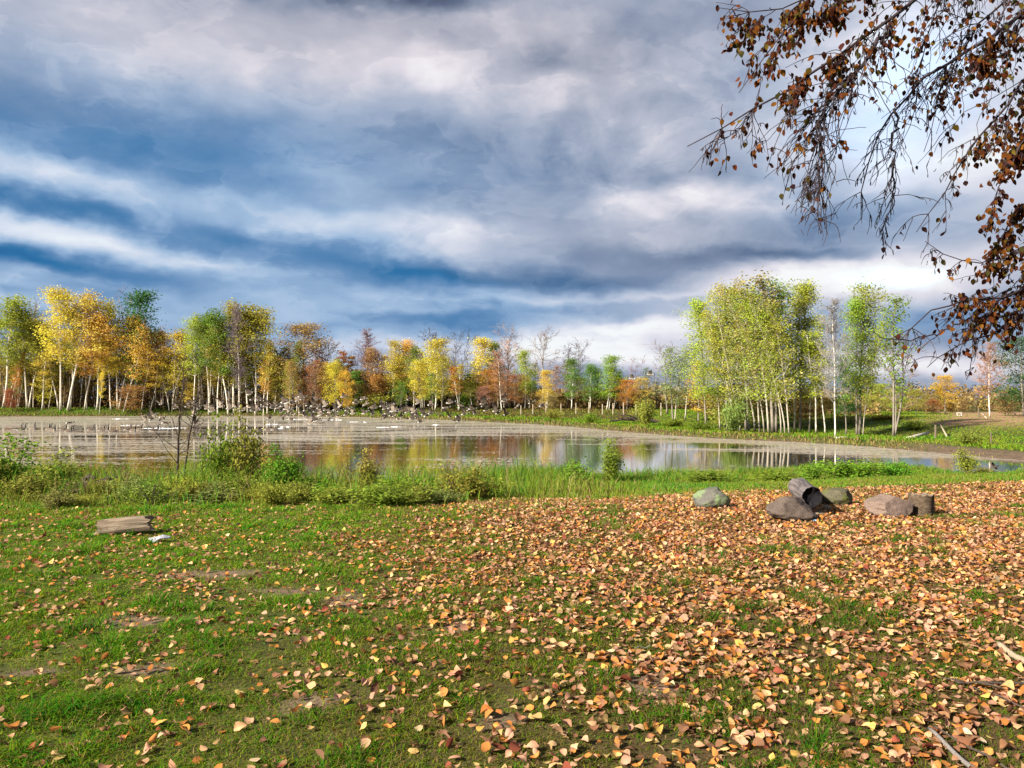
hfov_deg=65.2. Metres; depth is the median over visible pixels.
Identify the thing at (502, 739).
fallen leaf
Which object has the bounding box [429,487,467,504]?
shrub
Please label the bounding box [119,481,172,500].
shrub
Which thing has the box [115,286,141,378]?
bare tree
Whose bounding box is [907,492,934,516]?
stump
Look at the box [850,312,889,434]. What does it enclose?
poplar tree
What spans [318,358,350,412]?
tree
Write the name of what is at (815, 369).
birch tree
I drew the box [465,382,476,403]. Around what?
birch tree
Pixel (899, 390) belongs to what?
maple tree
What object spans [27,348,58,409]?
birch tree
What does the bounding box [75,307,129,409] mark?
birch tree
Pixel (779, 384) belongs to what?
poplar tree
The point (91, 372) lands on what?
birch tree
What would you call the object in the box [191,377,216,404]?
bush
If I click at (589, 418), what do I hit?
shrub
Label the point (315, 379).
half bare tree
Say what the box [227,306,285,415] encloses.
birch tree
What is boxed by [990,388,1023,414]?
bush
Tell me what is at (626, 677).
fallen leaf
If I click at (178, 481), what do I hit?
shrub
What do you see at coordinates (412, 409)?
flying goose
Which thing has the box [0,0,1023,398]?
sky
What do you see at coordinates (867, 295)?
aspen tree
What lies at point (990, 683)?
stick
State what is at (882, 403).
maple tree
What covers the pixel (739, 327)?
poplar tree
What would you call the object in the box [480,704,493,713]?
fallen leaf
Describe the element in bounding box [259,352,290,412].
poplar tree
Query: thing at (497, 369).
birch tree
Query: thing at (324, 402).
flying goose
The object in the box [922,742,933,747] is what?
fallen leaf
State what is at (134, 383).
half bare tree
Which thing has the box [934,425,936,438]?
fence post
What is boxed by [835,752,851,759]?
fallen leaf
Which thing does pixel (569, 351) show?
bare tree
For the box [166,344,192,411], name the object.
birch tree
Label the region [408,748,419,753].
fallen leaf
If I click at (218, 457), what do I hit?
shrub
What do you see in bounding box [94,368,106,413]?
birch tree
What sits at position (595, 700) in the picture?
fallen leaf
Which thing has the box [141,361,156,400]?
half bare tree
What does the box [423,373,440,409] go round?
half bare tree
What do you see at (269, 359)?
birch tree
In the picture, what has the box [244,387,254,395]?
flying goose
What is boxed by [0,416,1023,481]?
pond water
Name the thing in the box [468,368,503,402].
maple tree
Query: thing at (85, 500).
weed clump
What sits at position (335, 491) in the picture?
weed clump
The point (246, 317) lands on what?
poplar tree
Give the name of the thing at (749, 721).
fallen leaf
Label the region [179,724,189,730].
fallen leaf
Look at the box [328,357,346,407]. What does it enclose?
half bare tree
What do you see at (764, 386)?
poplar tree
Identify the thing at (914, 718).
fallen leaf
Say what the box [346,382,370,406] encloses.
maple tree
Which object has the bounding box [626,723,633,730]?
fallen leaf
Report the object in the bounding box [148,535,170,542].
flat stone
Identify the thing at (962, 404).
bush
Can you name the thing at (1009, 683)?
fallen leaf
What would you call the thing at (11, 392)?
bush
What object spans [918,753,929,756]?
fallen leaf
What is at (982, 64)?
birch tree
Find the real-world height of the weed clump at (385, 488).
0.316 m
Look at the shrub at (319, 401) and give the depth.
118.06 m
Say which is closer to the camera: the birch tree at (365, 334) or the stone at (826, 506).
the stone at (826, 506)
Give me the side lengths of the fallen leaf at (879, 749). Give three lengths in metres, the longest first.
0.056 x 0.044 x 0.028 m
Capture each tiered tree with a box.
[324,346,358,408]
[338,351,367,405]
[339,367,370,408]
[449,370,479,408]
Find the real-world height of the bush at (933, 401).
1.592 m
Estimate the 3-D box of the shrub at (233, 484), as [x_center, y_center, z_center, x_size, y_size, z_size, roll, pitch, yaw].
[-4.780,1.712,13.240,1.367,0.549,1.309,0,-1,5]
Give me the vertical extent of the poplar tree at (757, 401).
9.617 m
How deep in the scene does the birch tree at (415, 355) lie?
116.90 m
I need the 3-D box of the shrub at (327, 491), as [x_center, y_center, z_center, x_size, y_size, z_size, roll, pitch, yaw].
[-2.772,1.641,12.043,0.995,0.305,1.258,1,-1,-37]
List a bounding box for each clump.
[36,488,80,507]
[42,491,113,506]
[67,470,130,488]
[75,476,122,500]
[94,475,166,501]
[120,482,188,505]
[125,477,167,498]
[166,475,211,502]
[172,486,253,504]
[231,477,260,490]
[251,479,299,505]
[273,481,320,500]
[294,473,337,489]
[306,484,366,504]
[337,485,364,500]
[362,475,434,495]
[367,483,406,495]
[426,482,457,494]
[446,471,521,497]
[455,468,486,494]
[503,469,548,485]
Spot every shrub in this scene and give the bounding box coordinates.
[0,429,51,496]
[0,450,14,486]
[1,468,70,501]
[29,445,90,483]
[50,480,99,496]
[80,477,152,498]
[99,459,147,481]
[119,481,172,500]
[157,475,191,493]
[184,477,230,496]
[193,414,239,481]
[213,471,256,496]
[221,404,269,481]
[227,485,274,501]
[255,443,309,489]
[282,481,324,502]
[299,394,337,410]
[304,483,357,502]
[329,482,430,506]
[337,451,357,490]
[348,444,382,487]
[357,391,401,409]
[395,481,443,504]
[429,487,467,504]
[433,457,466,497]
[444,461,494,498]
[544,408,564,419]
[552,456,595,484]
[580,412,598,422]
[595,435,627,482]
[628,397,663,425]
[659,417,689,426]
[676,468,739,482]
[684,419,716,429]
[709,397,753,432]
[732,468,821,481]
[791,464,834,479]
[808,457,893,477]
[861,414,905,419]
[870,460,929,475]
[899,420,934,429]
[951,431,985,444]
[951,444,983,473]
[962,467,1000,473]
[1001,467,1023,472]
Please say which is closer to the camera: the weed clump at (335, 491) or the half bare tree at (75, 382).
the weed clump at (335, 491)
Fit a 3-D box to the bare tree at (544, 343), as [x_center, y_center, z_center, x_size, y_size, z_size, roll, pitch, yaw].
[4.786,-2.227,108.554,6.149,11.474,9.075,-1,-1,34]
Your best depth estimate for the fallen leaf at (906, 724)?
3.65 m
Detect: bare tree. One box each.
[6,297,50,400]
[8,366,28,401]
[63,354,90,393]
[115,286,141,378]
[127,364,142,395]
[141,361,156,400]
[216,357,231,396]
[242,374,257,409]
[274,344,291,409]
[281,361,303,416]
[293,376,305,413]
[301,369,326,415]
[302,359,330,397]
[305,343,329,383]
[309,336,341,366]
[316,361,337,408]
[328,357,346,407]
[375,355,392,392]
[389,357,409,407]
[401,328,460,398]
[408,364,428,407]
[416,356,431,408]
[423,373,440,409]
[440,326,475,407]
[489,324,524,407]
[489,336,522,407]
[525,327,564,408]
[528,363,545,400]
[549,344,584,390]
[549,366,562,405]
[558,362,575,407]
[568,338,589,390]
[620,355,644,399]
[635,367,656,402]
[641,339,681,413]
[650,381,660,402]
[654,344,691,418]
[680,360,719,423]
[867,293,924,435]
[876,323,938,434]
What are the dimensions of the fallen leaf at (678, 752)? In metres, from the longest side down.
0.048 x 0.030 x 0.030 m
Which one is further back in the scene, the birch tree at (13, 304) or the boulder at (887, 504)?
the birch tree at (13, 304)
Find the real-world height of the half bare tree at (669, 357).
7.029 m
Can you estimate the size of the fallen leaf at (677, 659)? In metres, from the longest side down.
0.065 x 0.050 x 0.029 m
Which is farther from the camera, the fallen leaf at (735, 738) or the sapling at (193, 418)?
the sapling at (193, 418)
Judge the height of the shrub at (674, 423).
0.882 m
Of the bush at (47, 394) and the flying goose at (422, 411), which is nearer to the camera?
the flying goose at (422, 411)
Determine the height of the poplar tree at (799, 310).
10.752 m
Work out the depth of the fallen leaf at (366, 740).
3.38 m
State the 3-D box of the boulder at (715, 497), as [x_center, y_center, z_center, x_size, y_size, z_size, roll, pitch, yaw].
[2.759,1.593,11.078,0.500,0.318,0.404,-7,-1,0]
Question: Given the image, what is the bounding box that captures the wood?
[0,348,1023,416]
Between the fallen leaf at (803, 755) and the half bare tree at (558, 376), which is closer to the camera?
the fallen leaf at (803, 755)
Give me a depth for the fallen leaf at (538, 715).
3.67 m
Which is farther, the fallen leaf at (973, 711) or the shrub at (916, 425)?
the shrub at (916, 425)
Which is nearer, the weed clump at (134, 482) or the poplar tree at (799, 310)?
the weed clump at (134, 482)
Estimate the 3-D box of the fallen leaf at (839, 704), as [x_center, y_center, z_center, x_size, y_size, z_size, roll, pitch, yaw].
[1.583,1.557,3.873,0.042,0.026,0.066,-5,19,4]
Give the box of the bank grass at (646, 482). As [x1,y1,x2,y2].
[0,446,1023,517]
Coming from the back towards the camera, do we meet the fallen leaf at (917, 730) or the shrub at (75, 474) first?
the shrub at (75, 474)
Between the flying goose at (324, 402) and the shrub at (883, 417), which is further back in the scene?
the flying goose at (324, 402)
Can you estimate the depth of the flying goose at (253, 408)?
81.65 m
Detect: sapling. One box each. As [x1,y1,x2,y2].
[137,333,212,480]
[166,351,222,474]
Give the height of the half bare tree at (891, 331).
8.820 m
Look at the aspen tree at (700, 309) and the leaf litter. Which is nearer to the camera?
the leaf litter
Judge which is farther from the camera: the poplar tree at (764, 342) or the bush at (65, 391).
the bush at (65, 391)
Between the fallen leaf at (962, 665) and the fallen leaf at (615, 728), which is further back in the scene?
the fallen leaf at (962, 665)
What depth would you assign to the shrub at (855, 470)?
21.74 m
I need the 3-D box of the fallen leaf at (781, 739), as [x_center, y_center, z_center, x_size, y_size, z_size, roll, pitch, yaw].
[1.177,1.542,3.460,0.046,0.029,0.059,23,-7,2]
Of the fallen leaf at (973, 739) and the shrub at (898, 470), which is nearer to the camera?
the fallen leaf at (973, 739)
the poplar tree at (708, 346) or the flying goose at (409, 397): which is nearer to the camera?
the poplar tree at (708, 346)
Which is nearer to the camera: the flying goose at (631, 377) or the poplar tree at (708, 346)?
the poplar tree at (708, 346)
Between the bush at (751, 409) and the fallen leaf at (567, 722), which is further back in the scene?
the bush at (751, 409)
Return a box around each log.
[94,515,155,534]
[788,477,821,506]
[904,431,929,438]
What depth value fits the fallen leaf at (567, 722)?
3.59 m
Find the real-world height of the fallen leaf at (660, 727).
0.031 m
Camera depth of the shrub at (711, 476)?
19.88 m
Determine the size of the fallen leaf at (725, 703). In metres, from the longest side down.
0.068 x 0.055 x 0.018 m
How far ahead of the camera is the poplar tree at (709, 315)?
56.23 m
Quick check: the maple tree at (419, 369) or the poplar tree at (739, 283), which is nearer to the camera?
the poplar tree at (739, 283)
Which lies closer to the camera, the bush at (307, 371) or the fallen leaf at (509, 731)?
the fallen leaf at (509, 731)
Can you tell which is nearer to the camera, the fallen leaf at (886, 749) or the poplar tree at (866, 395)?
the fallen leaf at (886, 749)
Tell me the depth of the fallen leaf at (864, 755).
3.35 m
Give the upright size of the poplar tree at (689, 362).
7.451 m
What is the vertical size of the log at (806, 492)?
0.297 m
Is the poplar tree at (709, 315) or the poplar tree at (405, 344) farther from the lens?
the poplar tree at (405, 344)
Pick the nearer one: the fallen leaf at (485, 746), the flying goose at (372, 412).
the fallen leaf at (485, 746)
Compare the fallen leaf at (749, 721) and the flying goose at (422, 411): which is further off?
the flying goose at (422, 411)
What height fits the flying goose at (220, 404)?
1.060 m
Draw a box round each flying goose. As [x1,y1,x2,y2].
[146,412,156,420]
[208,403,217,411]
[216,398,224,407]
[226,400,234,409]
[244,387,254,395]
[248,402,259,411]
[256,402,265,410]
[268,404,278,408]
[279,393,289,403]
[282,404,290,409]
[298,389,307,397]
[306,415,314,424]
[308,397,320,406]
[311,413,321,422]
[320,398,329,406]
[368,407,375,414]
[379,411,389,418]
[381,402,389,409]
[388,402,398,411]
[403,403,410,412]
[407,392,412,400]
[407,405,416,412]
[409,411,417,419]
[418,407,426,415]
[460,406,469,414]
[480,397,487,404]
[491,404,500,411]
[500,395,509,401]
[502,407,508,415]
[625,374,635,379]
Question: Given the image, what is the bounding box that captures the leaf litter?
[0,480,1023,767]
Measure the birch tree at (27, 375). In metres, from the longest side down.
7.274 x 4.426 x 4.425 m
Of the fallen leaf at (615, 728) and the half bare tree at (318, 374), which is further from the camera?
the half bare tree at (318, 374)
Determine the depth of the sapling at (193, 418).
16.39 m
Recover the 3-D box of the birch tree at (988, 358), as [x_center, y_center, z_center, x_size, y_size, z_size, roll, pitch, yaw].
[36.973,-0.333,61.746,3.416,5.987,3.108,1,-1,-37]
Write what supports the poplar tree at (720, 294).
on the ground at (970, 418)
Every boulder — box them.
[692,487,730,507]
[765,496,817,521]
[821,488,852,505]
[863,494,914,516]
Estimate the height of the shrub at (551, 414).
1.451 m
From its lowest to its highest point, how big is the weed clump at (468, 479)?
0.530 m
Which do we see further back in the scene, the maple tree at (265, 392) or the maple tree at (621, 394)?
the maple tree at (265, 392)
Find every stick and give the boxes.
[928,726,974,767]
[933,725,1007,767]
[941,677,1023,690]
[973,687,1023,707]
[996,641,1023,663]
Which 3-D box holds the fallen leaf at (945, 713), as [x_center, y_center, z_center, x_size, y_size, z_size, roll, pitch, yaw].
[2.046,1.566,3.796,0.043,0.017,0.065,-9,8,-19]
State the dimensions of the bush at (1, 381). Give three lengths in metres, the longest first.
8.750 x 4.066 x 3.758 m
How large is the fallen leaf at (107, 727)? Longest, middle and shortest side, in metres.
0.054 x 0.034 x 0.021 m
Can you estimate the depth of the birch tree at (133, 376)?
119.95 m
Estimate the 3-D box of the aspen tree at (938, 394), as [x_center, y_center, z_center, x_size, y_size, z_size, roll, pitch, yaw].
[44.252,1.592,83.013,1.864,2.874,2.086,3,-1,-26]
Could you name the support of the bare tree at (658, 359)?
on the ground at (970, 418)
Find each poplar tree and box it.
[0,317,46,394]
[113,286,171,404]
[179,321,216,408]
[202,301,281,411]
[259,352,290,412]
[276,360,305,410]
[281,357,296,395]
[283,340,308,410]
[358,346,390,396]
[376,338,404,402]
[383,363,409,407]
[392,338,420,406]
[417,336,460,410]
[460,336,498,408]
[482,341,507,407]
[513,348,538,407]
[532,369,559,408]
[558,357,586,408]
[575,362,605,408]
[593,354,627,409]
[660,344,695,418]
[673,340,705,419]
[694,303,740,404]
[695,311,729,428]
[703,284,744,430]
[706,277,759,430]
[714,289,762,430]
[721,266,802,432]
[725,284,800,432]
[725,291,772,431]
[729,271,767,431]
[742,284,798,432]
[743,290,796,431]
[756,296,805,432]
[779,279,824,429]
[792,312,830,431]
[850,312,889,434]
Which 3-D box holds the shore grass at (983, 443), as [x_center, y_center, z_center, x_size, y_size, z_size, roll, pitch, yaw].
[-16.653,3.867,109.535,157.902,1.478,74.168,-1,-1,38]
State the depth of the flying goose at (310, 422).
76.57 m
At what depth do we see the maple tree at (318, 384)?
120.68 m
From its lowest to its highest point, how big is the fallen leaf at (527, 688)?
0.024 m
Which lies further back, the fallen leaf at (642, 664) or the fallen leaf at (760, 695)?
the fallen leaf at (642, 664)
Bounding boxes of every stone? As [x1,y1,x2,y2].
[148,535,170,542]
[822,505,831,510]
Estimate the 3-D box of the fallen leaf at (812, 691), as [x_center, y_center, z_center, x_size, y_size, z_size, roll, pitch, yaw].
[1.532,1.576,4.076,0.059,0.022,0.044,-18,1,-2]
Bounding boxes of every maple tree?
[21,317,61,396]
[47,341,90,395]
[49,356,70,396]
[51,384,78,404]
[73,343,127,404]
[136,325,175,400]
[144,327,186,404]
[195,340,236,402]
[258,381,272,401]
[259,320,349,408]
[302,370,330,397]
[307,366,346,409]
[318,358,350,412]
[334,367,358,412]
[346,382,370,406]
[348,368,372,399]
[384,352,412,397]
[391,381,409,404]
[405,358,429,407]
[425,354,464,405]
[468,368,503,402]
[474,385,495,406]
[476,368,514,403]
[498,371,530,407]
[569,376,594,401]
[606,378,631,408]
[609,379,641,408]
[624,374,655,408]
[789,393,824,426]
[806,396,833,425]
[867,383,897,412]
[884,385,912,413]
[905,388,932,413]
[918,392,938,412]
[929,374,963,412]
[980,331,1023,415]
[1011,351,1023,395]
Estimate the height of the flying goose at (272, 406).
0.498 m
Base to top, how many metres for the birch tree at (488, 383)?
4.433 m
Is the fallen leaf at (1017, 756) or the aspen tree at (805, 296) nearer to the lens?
the fallen leaf at (1017, 756)
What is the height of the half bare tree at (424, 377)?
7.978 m
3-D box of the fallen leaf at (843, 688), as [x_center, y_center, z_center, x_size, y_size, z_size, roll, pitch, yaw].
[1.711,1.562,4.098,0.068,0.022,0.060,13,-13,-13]
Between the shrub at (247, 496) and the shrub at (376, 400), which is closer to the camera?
the shrub at (247, 496)
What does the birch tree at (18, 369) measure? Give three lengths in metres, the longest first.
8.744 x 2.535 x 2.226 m
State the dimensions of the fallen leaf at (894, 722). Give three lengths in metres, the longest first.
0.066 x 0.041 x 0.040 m
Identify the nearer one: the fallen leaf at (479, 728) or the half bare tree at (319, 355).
the fallen leaf at (479, 728)
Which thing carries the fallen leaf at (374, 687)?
on the ground at (970, 418)
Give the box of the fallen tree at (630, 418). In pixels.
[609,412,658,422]
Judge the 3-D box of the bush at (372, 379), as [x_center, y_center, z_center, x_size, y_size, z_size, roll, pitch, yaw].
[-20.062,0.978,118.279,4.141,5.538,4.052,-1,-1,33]
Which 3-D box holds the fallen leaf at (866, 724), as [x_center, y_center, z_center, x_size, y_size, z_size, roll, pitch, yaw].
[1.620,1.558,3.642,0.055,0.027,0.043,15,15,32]
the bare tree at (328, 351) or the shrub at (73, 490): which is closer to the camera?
the shrub at (73, 490)
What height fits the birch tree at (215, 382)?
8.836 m
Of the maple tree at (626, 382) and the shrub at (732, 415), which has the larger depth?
the maple tree at (626, 382)
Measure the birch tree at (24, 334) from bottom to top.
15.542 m
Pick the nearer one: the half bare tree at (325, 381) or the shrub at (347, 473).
the shrub at (347, 473)
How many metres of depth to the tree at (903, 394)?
48.56 m
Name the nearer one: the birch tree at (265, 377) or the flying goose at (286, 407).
the flying goose at (286, 407)
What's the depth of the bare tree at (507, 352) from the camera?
116.96 m
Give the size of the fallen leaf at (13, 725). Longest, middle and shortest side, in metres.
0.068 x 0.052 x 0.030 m
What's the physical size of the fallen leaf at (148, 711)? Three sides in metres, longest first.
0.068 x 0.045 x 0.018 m
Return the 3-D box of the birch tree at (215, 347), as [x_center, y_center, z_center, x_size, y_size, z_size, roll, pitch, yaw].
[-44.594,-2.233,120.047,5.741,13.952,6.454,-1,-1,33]
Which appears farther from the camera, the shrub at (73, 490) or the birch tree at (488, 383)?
the birch tree at (488, 383)
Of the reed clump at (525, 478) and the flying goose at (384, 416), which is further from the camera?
the flying goose at (384, 416)
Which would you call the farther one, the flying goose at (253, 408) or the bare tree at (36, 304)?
the bare tree at (36, 304)
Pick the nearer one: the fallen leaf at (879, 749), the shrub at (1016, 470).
the fallen leaf at (879, 749)
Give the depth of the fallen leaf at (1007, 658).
4.53 m
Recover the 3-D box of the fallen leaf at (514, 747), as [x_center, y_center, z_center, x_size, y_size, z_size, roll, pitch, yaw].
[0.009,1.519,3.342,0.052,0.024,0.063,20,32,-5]
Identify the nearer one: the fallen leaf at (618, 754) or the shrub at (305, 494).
the fallen leaf at (618, 754)
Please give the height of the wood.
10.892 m
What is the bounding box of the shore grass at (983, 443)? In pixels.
[0,406,1023,457]
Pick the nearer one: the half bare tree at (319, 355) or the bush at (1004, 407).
the bush at (1004, 407)
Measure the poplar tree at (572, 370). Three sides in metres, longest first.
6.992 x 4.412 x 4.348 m
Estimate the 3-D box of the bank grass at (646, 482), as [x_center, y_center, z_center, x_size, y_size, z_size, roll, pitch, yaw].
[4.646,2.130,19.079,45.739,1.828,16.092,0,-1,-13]
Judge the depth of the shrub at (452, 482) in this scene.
12.49 m
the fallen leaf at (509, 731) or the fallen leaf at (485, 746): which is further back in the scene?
the fallen leaf at (509, 731)
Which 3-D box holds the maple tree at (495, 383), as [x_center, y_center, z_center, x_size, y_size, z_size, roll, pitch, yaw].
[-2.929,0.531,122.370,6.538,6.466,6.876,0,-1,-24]
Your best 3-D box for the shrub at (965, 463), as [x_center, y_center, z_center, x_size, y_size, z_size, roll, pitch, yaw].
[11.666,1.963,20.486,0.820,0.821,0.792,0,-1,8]
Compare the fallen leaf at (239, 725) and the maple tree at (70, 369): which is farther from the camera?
the maple tree at (70, 369)
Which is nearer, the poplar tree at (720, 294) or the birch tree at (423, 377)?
the poplar tree at (720, 294)
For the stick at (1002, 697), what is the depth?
3.96 m
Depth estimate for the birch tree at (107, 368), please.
119.57 m
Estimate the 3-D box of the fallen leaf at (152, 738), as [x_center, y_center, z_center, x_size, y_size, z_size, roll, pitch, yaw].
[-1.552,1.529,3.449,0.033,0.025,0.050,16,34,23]
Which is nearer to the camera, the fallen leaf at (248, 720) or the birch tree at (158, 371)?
the fallen leaf at (248, 720)
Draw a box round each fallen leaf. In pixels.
[3,721,19,728]
[28,741,35,749]
[49,726,61,730]
[86,673,97,680]
[100,725,109,730]
[121,709,130,714]
[143,709,152,716]
[144,742,150,751]
[147,732,156,741]
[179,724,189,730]
[234,721,246,730]
[244,717,253,723]
[361,738,370,748]
[370,681,378,693]
[385,666,395,675]
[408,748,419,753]
[439,700,450,709]
[446,737,452,747]
[454,664,463,674]
[454,670,462,674]
[476,726,484,730]
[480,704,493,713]
[480,736,493,743]
[481,741,490,751]
[492,743,505,749]
[499,736,509,741]
[505,728,513,735]
[509,741,520,752]
[514,712,525,720]
[522,686,530,690]
[524,704,533,711]
[526,741,538,747]
[531,691,537,700]
[531,712,541,718]
[543,696,550,704]
[544,742,551,749]
[552,724,562,733]
[562,719,571,726]
[565,692,572,699]
[580,735,587,741]
[586,721,595,725]
[593,696,601,704]
[597,697,605,706]
[597,714,607,721]
[610,752,621,758]
[611,724,622,732]
[620,749,629,755]
[620,755,630,764]
[621,674,631,680]
[624,663,631,669]
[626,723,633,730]
[638,662,647,667]
[654,724,662,733]
[671,657,680,663]
[672,750,680,756]
[678,724,688,733]
[698,662,709,670]
[701,706,708,711]
[705,695,714,700]
[708,757,718,763]
[717,650,725,655]
[719,699,729,708]
[730,728,739,737]
[732,733,741,742]
[739,675,748,683]
[743,730,753,735]
[745,717,752,725]
[753,737,764,745]
[755,731,764,737]
[756,692,764,702]
[758,724,768,731]
[761,689,770,697]
[761,715,767,724]
[765,700,773,706]
[768,730,776,738]
[778,717,787,723]
[779,735,789,744]
[790,750,799,755]
[797,753,808,760]
[808,689,817,695]
[819,707,831,713]
[820,742,833,752]
[834,700,843,709]
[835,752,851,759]
[838,714,849,722]
[839,686,849,690]
[844,662,853,668]
[844,749,856,753]
[860,738,869,745]
[860,753,868,759]
[861,722,873,730]
[872,746,884,753]
[880,754,890,760]
[881,745,888,751]
[888,749,898,757]
[889,756,899,762]
[891,717,902,725]
[892,735,899,741]
[898,749,905,756]
[901,720,909,730]
[904,756,913,765]
[908,715,922,720]
[909,746,920,750]
[910,728,923,734]
[911,748,919,753]
[915,710,927,716]
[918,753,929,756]
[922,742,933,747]
[931,750,941,757]
[938,711,949,717]
[944,739,955,744]
[957,736,970,747]
[958,663,968,669]
[962,728,972,734]
[965,704,971,710]
[968,708,978,714]
[970,736,978,747]
[973,661,980,669]
[994,717,1002,724]
[997,647,1005,654]
[1000,739,1014,748]
[1001,680,1013,689]
[1003,652,1010,661]
[1010,716,1018,723]
[1010,753,1019,759]
[1017,735,1023,740]
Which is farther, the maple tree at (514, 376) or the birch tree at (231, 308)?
the birch tree at (231, 308)
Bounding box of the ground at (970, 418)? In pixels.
[0,398,1023,767]
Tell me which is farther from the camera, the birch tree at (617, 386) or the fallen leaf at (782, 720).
the birch tree at (617, 386)
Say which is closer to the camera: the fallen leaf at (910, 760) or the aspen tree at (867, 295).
the fallen leaf at (910, 760)
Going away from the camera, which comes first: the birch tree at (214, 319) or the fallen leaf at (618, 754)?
the fallen leaf at (618, 754)
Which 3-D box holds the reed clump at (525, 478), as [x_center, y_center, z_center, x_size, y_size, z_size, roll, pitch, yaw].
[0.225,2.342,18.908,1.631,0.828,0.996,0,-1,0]
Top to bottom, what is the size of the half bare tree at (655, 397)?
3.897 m
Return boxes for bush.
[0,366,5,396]
[2,388,21,410]
[31,376,63,406]
[103,384,151,413]
[170,381,199,409]
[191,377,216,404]
[299,364,316,407]
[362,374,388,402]
[538,394,559,409]
[697,388,762,428]
[734,395,768,424]
[748,387,798,426]
[759,395,802,426]
[778,391,821,420]
[812,399,844,421]
[831,403,864,423]
[922,399,943,413]
[944,403,956,412]
[956,399,970,410]
[988,395,1019,415]
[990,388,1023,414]
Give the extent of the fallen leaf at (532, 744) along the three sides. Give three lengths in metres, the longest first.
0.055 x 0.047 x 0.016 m
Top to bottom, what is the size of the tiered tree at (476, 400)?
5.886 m
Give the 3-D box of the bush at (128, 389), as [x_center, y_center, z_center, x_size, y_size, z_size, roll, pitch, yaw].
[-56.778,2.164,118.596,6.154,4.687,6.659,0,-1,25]
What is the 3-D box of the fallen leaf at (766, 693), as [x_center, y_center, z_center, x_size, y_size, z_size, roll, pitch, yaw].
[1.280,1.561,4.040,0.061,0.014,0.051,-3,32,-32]
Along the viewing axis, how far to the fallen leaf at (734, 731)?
3.55 m
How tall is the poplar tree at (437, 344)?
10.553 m
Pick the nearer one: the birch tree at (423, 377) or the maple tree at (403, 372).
the birch tree at (423, 377)
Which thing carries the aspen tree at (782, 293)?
on the ground at (970, 418)
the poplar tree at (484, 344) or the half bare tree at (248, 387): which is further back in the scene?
the half bare tree at (248, 387)
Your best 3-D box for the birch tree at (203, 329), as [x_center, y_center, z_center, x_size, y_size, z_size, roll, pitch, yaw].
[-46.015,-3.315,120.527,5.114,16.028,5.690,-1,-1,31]
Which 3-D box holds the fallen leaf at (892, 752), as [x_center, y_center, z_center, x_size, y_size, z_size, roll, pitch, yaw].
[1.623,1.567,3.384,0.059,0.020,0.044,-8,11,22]
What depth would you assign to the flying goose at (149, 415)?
93.22 m
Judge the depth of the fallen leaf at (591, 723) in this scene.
3.65 m
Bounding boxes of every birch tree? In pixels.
[0,293,45,407]
[0,307,50,407]
[10,353,26,407]
[13,319,56,407]
[13,363,37,406]
[25,333,70,408]
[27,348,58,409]
[30,285,84,410]
[41,289,113,410]
[51,308,91,408]
[67,322,118,409]
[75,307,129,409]
[86,297,139,408]
[90,332,122,410]
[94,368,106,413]
[105,313,148,408]
[115,323,163,411]
[132,343,165,409]
[148,346,171,409]
[149,357,175,411]
[161,327,197,398]
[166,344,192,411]
[176,312,211,410]
[189,305,243,415]
[189,310,216,414]
[197,323,232,413]
[202,297,257,413]
[202,358,224,409]
[220,304,258,411]
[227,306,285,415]
[228,327,262,413]
[254,338,284,414]
[258,350,274,415]
[352,328,390,405]
[401,344,429,406]
[417,353,428,407]
[429,356,453,412]
[446,365,462,410]
[448,363,466,409]
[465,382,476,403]
[484,380,496,395]
[485,349,512,411]
[499,385,507,403]
[523,380,540,407]
[601,367,620,409]
[612,371,623,405]
[687,0,1023,379]
[794,328,835,432]
[799,336,841,432]
[804,298,854,437]
[970,341,1011,417]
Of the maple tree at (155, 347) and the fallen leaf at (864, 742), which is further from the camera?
the maple tree at (155, 347)
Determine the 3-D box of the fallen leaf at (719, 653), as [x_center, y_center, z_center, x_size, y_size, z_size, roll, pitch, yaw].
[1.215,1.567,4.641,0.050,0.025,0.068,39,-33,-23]
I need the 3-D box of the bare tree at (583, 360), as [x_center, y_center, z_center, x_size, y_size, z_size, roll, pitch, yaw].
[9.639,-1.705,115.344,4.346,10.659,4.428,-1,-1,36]
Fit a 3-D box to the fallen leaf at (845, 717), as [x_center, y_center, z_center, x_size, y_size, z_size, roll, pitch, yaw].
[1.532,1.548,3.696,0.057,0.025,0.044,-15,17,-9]
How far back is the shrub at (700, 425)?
57.73 m
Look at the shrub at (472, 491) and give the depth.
12.33 m
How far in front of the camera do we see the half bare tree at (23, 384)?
122.48 m
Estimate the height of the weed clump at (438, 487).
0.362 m
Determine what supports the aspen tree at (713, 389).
on the ground at (970, 418)
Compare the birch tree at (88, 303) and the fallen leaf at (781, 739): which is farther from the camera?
the birch tree at (88, 303)
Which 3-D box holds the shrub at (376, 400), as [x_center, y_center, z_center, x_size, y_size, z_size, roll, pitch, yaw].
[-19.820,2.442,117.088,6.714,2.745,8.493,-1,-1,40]
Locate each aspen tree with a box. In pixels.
[589,368,604,407]
[672,296,718,422]
[693,314,745,430]
[702,283,762,430]
[731,274,811,431]
[781,277,829,429]
[819,276,900,434]
[828,356,863,434]
[833,294,877,434]
[933,387,944,411]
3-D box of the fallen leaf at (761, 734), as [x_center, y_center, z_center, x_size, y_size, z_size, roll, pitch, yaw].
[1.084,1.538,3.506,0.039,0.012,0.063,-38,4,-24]
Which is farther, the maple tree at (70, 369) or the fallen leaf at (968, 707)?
the maple tree at (70, 369)
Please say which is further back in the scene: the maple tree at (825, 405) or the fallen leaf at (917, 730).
the maple tree at (825, 405)
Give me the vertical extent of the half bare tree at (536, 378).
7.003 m
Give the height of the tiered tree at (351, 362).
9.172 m

